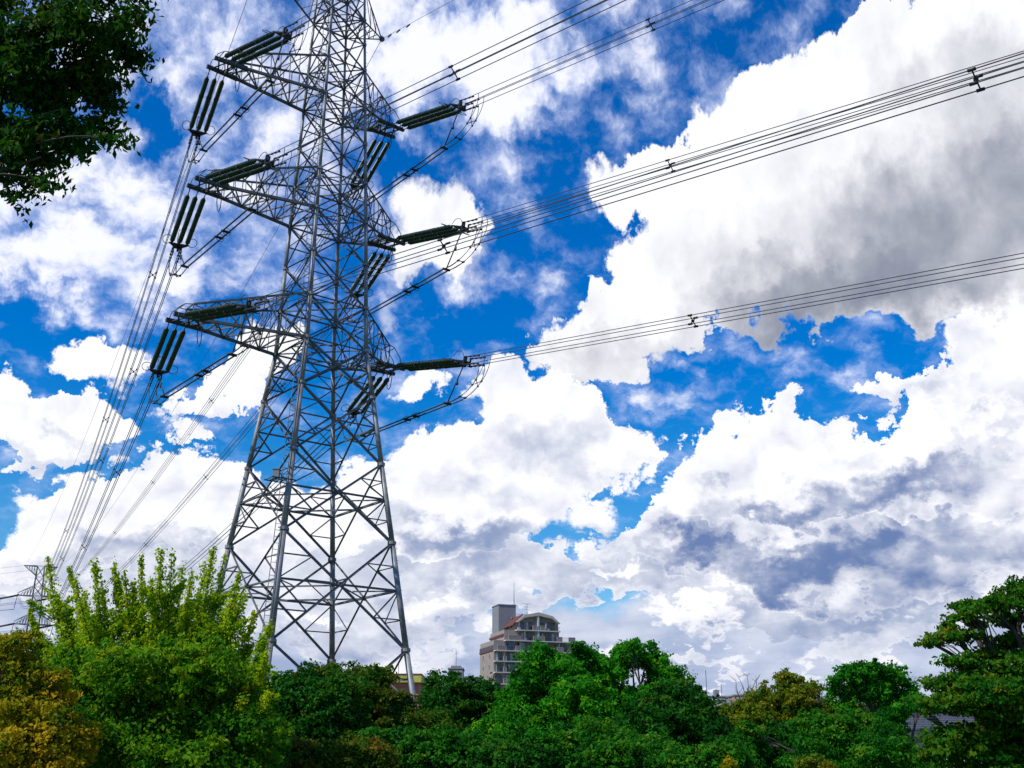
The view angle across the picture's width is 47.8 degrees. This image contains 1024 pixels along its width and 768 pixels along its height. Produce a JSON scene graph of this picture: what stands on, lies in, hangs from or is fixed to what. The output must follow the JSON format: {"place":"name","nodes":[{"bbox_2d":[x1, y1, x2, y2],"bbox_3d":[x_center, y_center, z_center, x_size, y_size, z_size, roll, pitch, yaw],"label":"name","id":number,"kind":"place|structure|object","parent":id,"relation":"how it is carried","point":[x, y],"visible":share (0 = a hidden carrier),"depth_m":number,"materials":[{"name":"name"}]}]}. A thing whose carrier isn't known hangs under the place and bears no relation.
{"place":"outdoors","nodes":[
{"label":"outdoors","id":0,"kind":"place"},
{"bbox_2d":[388,665,425,705],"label":"long building","id":1,"kind":"structure","parent":0,"point":[418,678],"depth_m":125.97,"materials":[{"name":"brick"}]},
{"bbox_2d":[414,668,446,709],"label":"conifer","id":2,"kind":"object","parent":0,"point":[429,684],"visible":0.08,"depth_m":63.55,"materials":[{"name":"green plant"}]},
{"bbox_2d":[448,666,464,679],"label":"tower block","id":3,"kind":"structure","parent":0,"point":[460,669],"depth_m":321.39,"materials":[{"name":"grey concrete"}]},
{"bbox_2d":[0,0,1023,700],"label":"sky","id":4,"kind":"structure","parent":0,"point":[809,491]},
{"bbox_2d":[479,604,574,713],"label":"apartment building","id":5,"kind":"structure","parent":0,"point":[512,633],"depth_m":299.41,"materials":[{"name":"beige concrete"}]},
{"bbox_2d":[495,652,501,660],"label":"window","id":6,"kind":"structure","parent":5,"relation":"in","point":[496,653],"depth_m":294.93,"materials":[{"name":"grey glass"}]},
{"bbox_2d":[495,663,501,671],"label":"window","id":7,"kind":"structure","parent":5,"relation":"in","point":[499,665],"depth_m":294.10,"materials":[{"name":"grey glass"}]},
{"bbox_2d":[495,675,501,682],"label":"window","id":8,"kind":"structure","parent":5,"relation":"in","point":[498,678],"depth_m":293.20,"materials":[{"name":"grey glass"}]},
{"bbox_2d":[505,642,512,649],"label":"window","id":9,"kind":"structure","parent":5,"relation":"in","point":[506,643],"depth_m":296.59,"materials":[{"name":"grey glass"}]},
{"bbox_2d":[505,652,512,660],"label":"window","id":10,"kind":"structure","parent":5,"relation":"in","point":[507,654],"depth_m":295.86,"materials":[{"name":"grey glass"}]},
{"bbox_2d":[505,663,512,671],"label":"window","id":11,"kind":"structure","parent":5,"relation":"in","point":[508,670],"depth_m":294.89,"materials":[{"name":"grey glass"}]},
{"bbox_2d":[518,621,523,629],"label":"window","id":12,"kind":"structure","parent":5,"relation":"in","point":[519,623],"depth_m":299.50,"materials":[{"name":"grey glass"}]},
{"bbox_2d":[521,642,532,650],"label":"window","id":13,"kind":"structure","parent":5,"relation":"in","point":[523,644],"depth_m":298.11,"materials":[{"name":"grey"}]},
{"bbox_2d":[526,632,530,640],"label":"window","id":14,"kind":"structure","parent":5,"relation":"in","point":[527,633],"depth_m":299.21,"materials":[{"name":"grey glass"}]},
{"bbox_2d":[526,622,532,629],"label":"window","id":15,"kind":"structure","parent":5,"relation":"in","point":[530,624],"depth_m":300.08,"materials":[{"name":"grey glass"}]},
{"bbox_2d":[545,623,554,630],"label":"window","id":16,"kind":"structure","parent":5,"relation":"in","point":[551,626],"depth_m":301.92,"materials":[{"name":"grey glass"}]},
{"bbox_2d":[545,633,554,640],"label":"window","id":17,"kind":"structure","parent":5,"relation":"in","point":[548,635],"depth_m":300.96,"materials":[{"name":"grey glass"}]},
{"bbox_2d":[561,644,566,651],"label":"window","id":18,"kind":"structure","parent":5,"relation":"in","point":[564,646],"depth_m":301.41,"materials":[{"name":"grey glass"}]},
{"bbox_2d":[705,670,725,712],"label":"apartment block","id":19,"kind":"structure","parent":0,"point":[720,698],"depth_m":348.09,"materials":[{"name":"grey concrete"}]},
{"bbox_2d":[905,713,937,748],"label":"tiled roof house","id":20,"kind":"structure","parent":0,"point":[921,721],"depth_m":75.55,"materials":[{"name":"grey tile"}]},
{"bbox_2d":[909,736,922,748],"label":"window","id":21,"kind":"structure","parent":20,"relation":"in","point":[914,737],"depth_m":74.92,"materials":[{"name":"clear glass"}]},
{"bbox_2d":[926,713,976,767],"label":"tiled roof house","id":22,"kind":"structure","parent":0,"point":[945,718],"depth_m":82.90,"materials":[{"name":"grey tile"}]},
{"label":"ground","id":23,"kind":"structure","parent":0,"visible":0},
{"bbox_2d":[15,565,57,639],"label":"lattice tower","id":24,"kind":"structure","parent":23,"relation":"on","point":[33,587],"depth_m":367.44,"materials":[{"name":"grey metal"}]},
{"bbox_2d":[0,594,16,598],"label":"insulator set","id":25,"kind":"object","parent":24,"relation":"attached to","point":[8,596],"visible":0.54,"depth_m":366.10,"materials":[{"name":"ceramic"}]},
{"bbox_2d":[0,627,106,767],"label":"autumn tree","id":26,"kind":"object","parent":23,"relation":"on","point":[37,730],"visible":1,"depth_m":23.18,"materials":[{"name":"yellow plant"}]},
{"bbox_2d":[0,0,168,228],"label":"overhanging tree","id":27,"kind":"object","parent":23,"relation":"on","point":[39,86],"visible":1,"depth_m":12.40,"materials":[{"name":"green plant"}]},
{"bbox_2d":[26,541,280,765],"bbox_3d":[-8.929,7.175,27.881,7.396,7.407,5.044,0,-19,0],"label":"ginkgo tree","id":28,"kind":"object","parent":23,"relation":"on","point":[129,624],"visible":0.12,"depth_m":29.11,"materials":[{"name":"green plant"}]},
{"bbox_2d":[43,631,296,767],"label":"leafy tree","id":29,"kind":"object","parent":23,"relation":"on","point":[151,740],"visible":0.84,"depth_m":25.49,"materials":[{"name":"green plant"}]},
{"bbox_2d":[165,0,417,706],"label":"lattice tower","id":30,"kind":"structure","parent":23,"relation":"on","point":[301,381],"depth_m":74.47,"materials":[{"name":"metal"}]},
{"bbox_2d":[27,1,246,561],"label":"earth wire","id":31,"kind":"object","parent":30,"relation":"attached to","point":[156,249],"visible":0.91,"depth_m":119.98,"materials":[{"name":"grey metal"}]},
{"bbox_2d":[142,324,186,386],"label":"insulator set","id":32,"kind":"object","parent":30,"relation":"attached to","point":[159,370],"visible":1,"depth_m":72.63,"materials":[{"name":"black ceramic"}]},
{"bbox_2d":[31,378,160,650],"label":"conductor bundle","id":33,"kind":"object","parent":32,"relation":"attached to","point":[117,472],"visible":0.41,"depth_m":94.73,"materials":[{"name":"grey metal"}]},
{"bbox_2d":[162,190,206,262],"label":"insulator set","id":34,"kind":"object","parent":30,"relation":"attached to","point":[179,245],"visible":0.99,"depth_m":75.82,"materials":[{"name":"black ceramic"}]},
{"bbox_2d":[13,254,179,630],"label":"conductor bundle","id":35,"kind":"object","parent":34,"relation":"attached to","point":[131,370],"visible":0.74,"depth_m":102.66,"materials":[{"name":"grey metal"}]},
{"bbox_2d":[168,147,291,276],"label":"jumper","id":36,"kind":"object","parent":34,"relation":"hanging from","point":[251,208],"visible":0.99,"depth_m":70.17,"materials":[{"name":"grey metal"}]},
{"bbox_2d":[182,71,225,150],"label":"insulator set","id":37,"kind":"object","parent":30,"relation":"attached to","point":[198,133],"visible":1,"depth_m":78.92,"materials":[{"name":"black ceramic"}]},
{"bbox_2d":[17,137,198,608],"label":"conductor bundle","id":38,"kind":"object","parent":37,"relation":"attached to","point":[150,273],"visible":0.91,"depth_m":105.62,"materials":[{"name":"grey metal"}]},
{"bbox_2d":[63,41,380,563],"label":"earth wire","id":39,"kind":"object","parent":30,"relation":"attached to","point":[244,287],"visible":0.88,"depth_m":121.21,"materials":[{"name":"grey metal"}]},
{"bbox_2d":[179,295,269,320],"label":"insulator set","id":40,"kind":"object","parent":30,"relation":"attached to","point":[226,309],"visible":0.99,"depth_m":65.04,"materials":[{"name":"ceramic"}]},
{"bbox_2d":[148,297,273,404],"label":"jumper","id":41,"kind":"object","parent":40,"relation":"hanging from","point":[199,376],"visible":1,"depth_m":66.73,"materials":[{"name":"grey metal"}]},
{"bbox_2d":[248,52,1023,310],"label":"conductor bundle","id":42,"kind":"object","parent":40,"relation":"attached to","point":[975,78],"visible":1,"depth_m":42.15,"materials":[{"name":"grey metal"}]},
{"bbox_2d":[200,150,287,185],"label":"insulator set","id":43,"kind":"object","parent":30,"relation":"attached to","point":[239,171],"visible":1,"depth_m":68.43,"materials":[{"name":"black ceramic"}]},
{"bbox_2d":[267,0,625,165],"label":"conductor bundle","id":44,"kind":"object","parent":43,"relation":"attached to","point":[507,47],"visible":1,"depth_m":55.41,"materials":[{"name":"grey metal"}]},
{"bbox_2d":[220,21,304,65],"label":"insulator set","id":45,"kind":"object","parent":30,"relation":"attached to","point":[285,34],"visible":0.98,"depth_m":71.60,"materials":[{"name":"black ceramic"}]},
{"bbox_2d":[187,20,308,163],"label":"jumper","id":46,"kind":"object","parent":45,"relation":"hanging from","point":[242,108],"visible":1,"depth_m":73.34,"materials":[{"name":"grey metal"}]},
{"bbox_2d":[289,0,354,37],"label":"conductor bundle","id":47,"kind":"object","parent":45,"relation":"attached to","point":[318,15],"visible":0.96,"depth_m":67.45,"materials":[{"name":"grey metal"}]},
{"bbox_2d":[341,373,390,425],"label":"insulator set","id":48,"kind":"object","parent":30,"relation":"attached to","point":[366,397],"visible":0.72,"depth_m":81.11,"materials":[{"name":"black ceramic"}]},
{"bbox_2d":[143,415,352,604],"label":"conductor bundle","id":49,"kind":"object","parent":48,"relation":"attached to","point":[263,498],"visible":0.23,"depth_m":104.73,"materials":[{"name":"grey metal"}]},
{"bbox_2d":[343,248,390,309],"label":"insulator set","id":50,"kind":"object","parent":30,"relation":"attached to","point":[373,278],"visible":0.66,"depth_m":83.63,"materials":[{"name":"black ceramic"}]},
{"bbox_2d":[90,298,355,600],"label":"conductor bundle","id":51,"kind":"object","parent":50,"relation":"attached to","point":[282,385],"visible":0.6,"depth_m":127.14,"materials":[{"name":"grey metal"}]},
{"bbox_2d":[344,134,390,202],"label":"insulator set","id":52,"kind":"object","parent":30,"relation":"attached to","point":[374,155],"visible":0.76,"depth_m":85.98,"materials":[{"name":"ceramic"}]},
{"bbox_2d":[59,194,356,592],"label":"conductor bundle","id":53,"kind":"object","parent":52,"relation":"attached to","point":[214,394],"visible":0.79,"depth_m":138.32,"materials":[{"name":"grey metal"}]},
{"bbox_2d":[382,0,452,38],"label":"earth wire","id":54,"kind":"object","parent":30,"relation":"attached to","point":[408,25],"visible":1,"depth_m":82.49,"materials":[{"name":"grey metal"}]},
{"bbox_2d":[390,95,479,129],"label":"insulator set","id":55,"kind":"object","parent":30,"relation":"attached to","point":[435,114],"visible":0.99,"depth_m":79.16,"materials":[{"name":"ceramic"}]},
{"bbox_2d":[345,93,483,214],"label":"jumper","id":56,"kind":"object","parent":55,"relation":"hanging from","point":[416,170],"visible":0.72,"depth_m":79.93,"materials":[{"name":"grey metal"}]},
{"bbox_2d":[461,0,723,109],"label":"conductor bundle","id":57,"kind":"object","parent":55,"relation":"attached to","point":[650,24],"visible":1,"depth_m":68.73,"materials":[{"name":"grey metal"}]},
{"bbox_2d":[391,218,482,244],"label":"insulator set","id":58,"kind":"object","parent":30,"relation":"attached to","point":[444,231],"visible":0.99,"depth_m":76.45,"materials":[{"name":"ceramic"}]},
{"bbox_2d":[344,219,487,323],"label":"jumper","id":59,"kind":"object","parent":58,"relation":"hanging from","point":[414,286],"visible":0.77,"depth_m":77.79,"materials":[{"name":"grey metal"}]},
{"bbox_2d":[465,51,1023,231],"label":"conductor bundle","id":60,"kind":"object","parent":58,"relation":"attached to","point":[668,160],"visible":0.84,"depth_m":58.19,"materials":[{"name":"grey metal"}]},
{"bbox_2d":[390,350,485,370],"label":"insulator set","id":61,"kind":"object","parent":30,"relation":"attached to","point":[444,363],"visible":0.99,"depth_m":73.49,"materials":[{"name":"black ceramic"}]},
{"bbox_2d":[341,353,490,442],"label":"jumper","id":62,"kind":"object","parent":61,"relation":"hanging from","point":[414,416],"visible":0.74,"depth_m":74.40,"materials":[{"name":"grey metal"}]},
{"bbox_2d":[470,253,1023,365],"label":"conductor bundle","id":63,"kind":"object","parent":61,"relation":"attached to","point":[692,320],"visible":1,"depth_m":56.40,"materials":[{"name":"grey metal"}]},
{"bbox_2d":[260,661,381,742],"bbox_3d":[-8.186,13.510,44.009,6.426,5.704,6.432,0,-19,0],"label":"leafy tree","id":64,"kind":"object","parent":23,"relation":"on","point":[316,708],"visible":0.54,"depth_m":42.81,"materials":[{"name":"green plant"}]},
{"bbox_2d":[260,728,402,767],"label":"leafy tree","id":65,"kind":"object","parent":23,"relation":"on","point":[352,752],"visible":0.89,"depth_m":30.18,"materials":[{"name":"green plant"}]},
{"bbox_2d":[290,658,463,731],"bbox_3d":[-5.687,14.451,47.535,7.223,6.183,5.211,12,-22,-31],"label":"leafy tree","id":66,"kind":"object","parent":23,"relation":"on","point":[394,710],"visible":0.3,"depth_m":47.29,"materials":[{"name":"green plant"}]},
{"bbox_2d":[343,722,515,767],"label":"leafy tree","id":67,"kind":"object","parent":23,"relation":"on","point":[431,748],"visible":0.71,"depth_m":32.77,"materials":[{"name":"green plant"}]},
{"bbox_2d":[417,669,507,732],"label":"leafy tree","id":68,"kind":"object","parent":23,"relation":"on","point":[466,702],"visible":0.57,"depth_m":55.13,"materials":[{"name":"green plant"}]},
{"bbox_2d":[466,678,522,737],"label":"leafy tree","id":69,"kind":"object","parent":23,"relation":"on","point":[486,721],"visible":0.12,"depth_m":51.31,"materials":[{"name":"green plant"}]},
{"bbox_2d":[463,738,567,767],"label":"leafy tree","id":70,"kind":"object","parent":23,"relation":"on","point":[523,753],"visible":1,"depth_m":31.66,"materials":[{"name":"green plant"}]},
{"bbox_2d":[485,636,631,743],"bbox_3d":[2.179,14.329,49.017,7.528,7.318,5.120,-14,-23,35],"label":"leafy tree","id":71,"kind":"object","parent":23,"relation":"on","point":[559,689],"visible":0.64,"depth_m":48.96,"materials":[{"name":"green plant"}]},
{"bbox_2d":[534,710,685,767],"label":"leafy tree","id":72,"kind":"object","parent":23,"relation":"on","point":[583,746],"visible":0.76,"depth_m":32.65,"materials":[{"name":"green plant"}]},
{"bbox_2d":[580,637,697,728],"bbox_3d":[5.491,15.029,51.289,5.865,7.456,6.298,0,-19,0],"label":"leafy tree","id":73,"kind":"object","parent":23,"relation":"on","point":[615,667],"visible":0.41,"depth_m":50.89,"materials":[{"name":"green plant"}]},
{"bbox_2d":[611,675,730,748],"bbox_3d":[6.237,13.857,44.436,4.949,5.280,4.954,0,-19,0],"label":"leafy tree","id":74,"kind":"object","parent":23,"relation":"on","point":[680,710],"visible":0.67,"depth_m":43.76,"materials":[{"name":"green plant"}]},
{"bbox_2d":[631,738,762,767],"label":"leafy tree","id":75,"kind":"object","parent":23,"relation":"on","point":[712,754],"visible":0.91,"depth_m":31.30,"materials":[{"name":"green plant"}]},
{"bbox_2d":[725,696,731,704],"bbox_3d":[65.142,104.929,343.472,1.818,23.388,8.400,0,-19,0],"label":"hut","id":76,"kind":"object","parent":23,"relation":"on","point":[729,700],"visible":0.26,"depth_m":343.25,"materials":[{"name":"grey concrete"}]},
{"bbox_2d":[720,755,738,767],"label":"shrub","id":77,"kind":"object","parent":23,"relation":"on","point":[729,762],"visible":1,"depth_m":24.73,"materials":[{"name":"yellow plant"}]},
{"bbox_2d":[731,694,744,705],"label":"brown building","id":78,"kind":"structure","parent":23,"relation":"on","point":[736,696],"depth_m":338.51,"materials":[{"name":"grey concrete"}]},
{"bbox_2d":[730,672,767,698],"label":"bare tree","id":79,"kind":"object","parent":23,"relation":"on","point":[748,685],"visible":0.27,"depth_m":54.45,"materials":[{"name":"brown plant"}]},
{"bbox_2d":[696,717,806,767],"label":"leafy tree","id":80,"kind":"object","parent":23,"relation":"on","point":[781,733],"visible":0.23,"depth_m":40.94,"materials":[{"name":"green plant"}]},
{"bbox_2d":[711,667,829,735],"bbox_3d":[10.973,15.281,49.756,5.804,6.014,4.016,0,-19,0],"label":"leafy tree","id":81,"kind":"object","parent":23,"relation":"on","point":[787,700],"visible":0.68,"depth_m":49.46,"materials":[{"name":"green plant"}]},
{"bbox_2d":[793,753,838,767],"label":"shrub","id":82,"kind":"object","parent":23,"relation":"on","point":[814,761],"visible":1,"depth_m":24.29,"materials":[{"name":"green plant"}]},
{"bbox_2d":[805,677,826,704],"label":"bare tree","id":83,"kind":"object","parent":23,"relation":"on","point":[818,700],"visible":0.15,"depth_m":54.15,"materials":[{"name":"brown plant"}]},
{"bbox_2d":[726,706,931,767],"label":"leafy tree","id":84,"kind":"object","parent":23,"relation":"on","point":[856,738],"visible":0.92,"depth_m":35.94,"materials":[{"name":"green plant"}]},
{"bbox_2d":[816,696,909,723],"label":"leafy tree","id":85,"kind":"object","parent":23,"relation":"on","point":[830,709],"visible":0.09,"depth_m":57.28,"materials":[{"name":"green plant"}]},
{"bbox_2d":[820,657,926,717],"bbox_3d":[16.675,15.980,52.824,5.318,6.680,2.782,6,-19,-16],"label":"leafy tree","id":86,"kind":"object","parent":23,"relation":"on","point":[873,684],"visible":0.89,"depth_m":52.89,"materials":[{"name":"green plant"}]},
{"bbox_2d":[874,692,940,767],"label":"leafy tree","id":87,"kind":"object","parent":23,"relation":"on","point":[901,711],"visible":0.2,"depth_m":48.16,"materials":[{"name":"green plant"}]},
{"bbox_2d":[905,574,1023,767],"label":"layered tree","id":88,"kind":"object","parent":23,"relation":"on","point":[990,700],"visible":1,"depth_m":25.39,"materials":[{"name":"green plant"}]}
]}

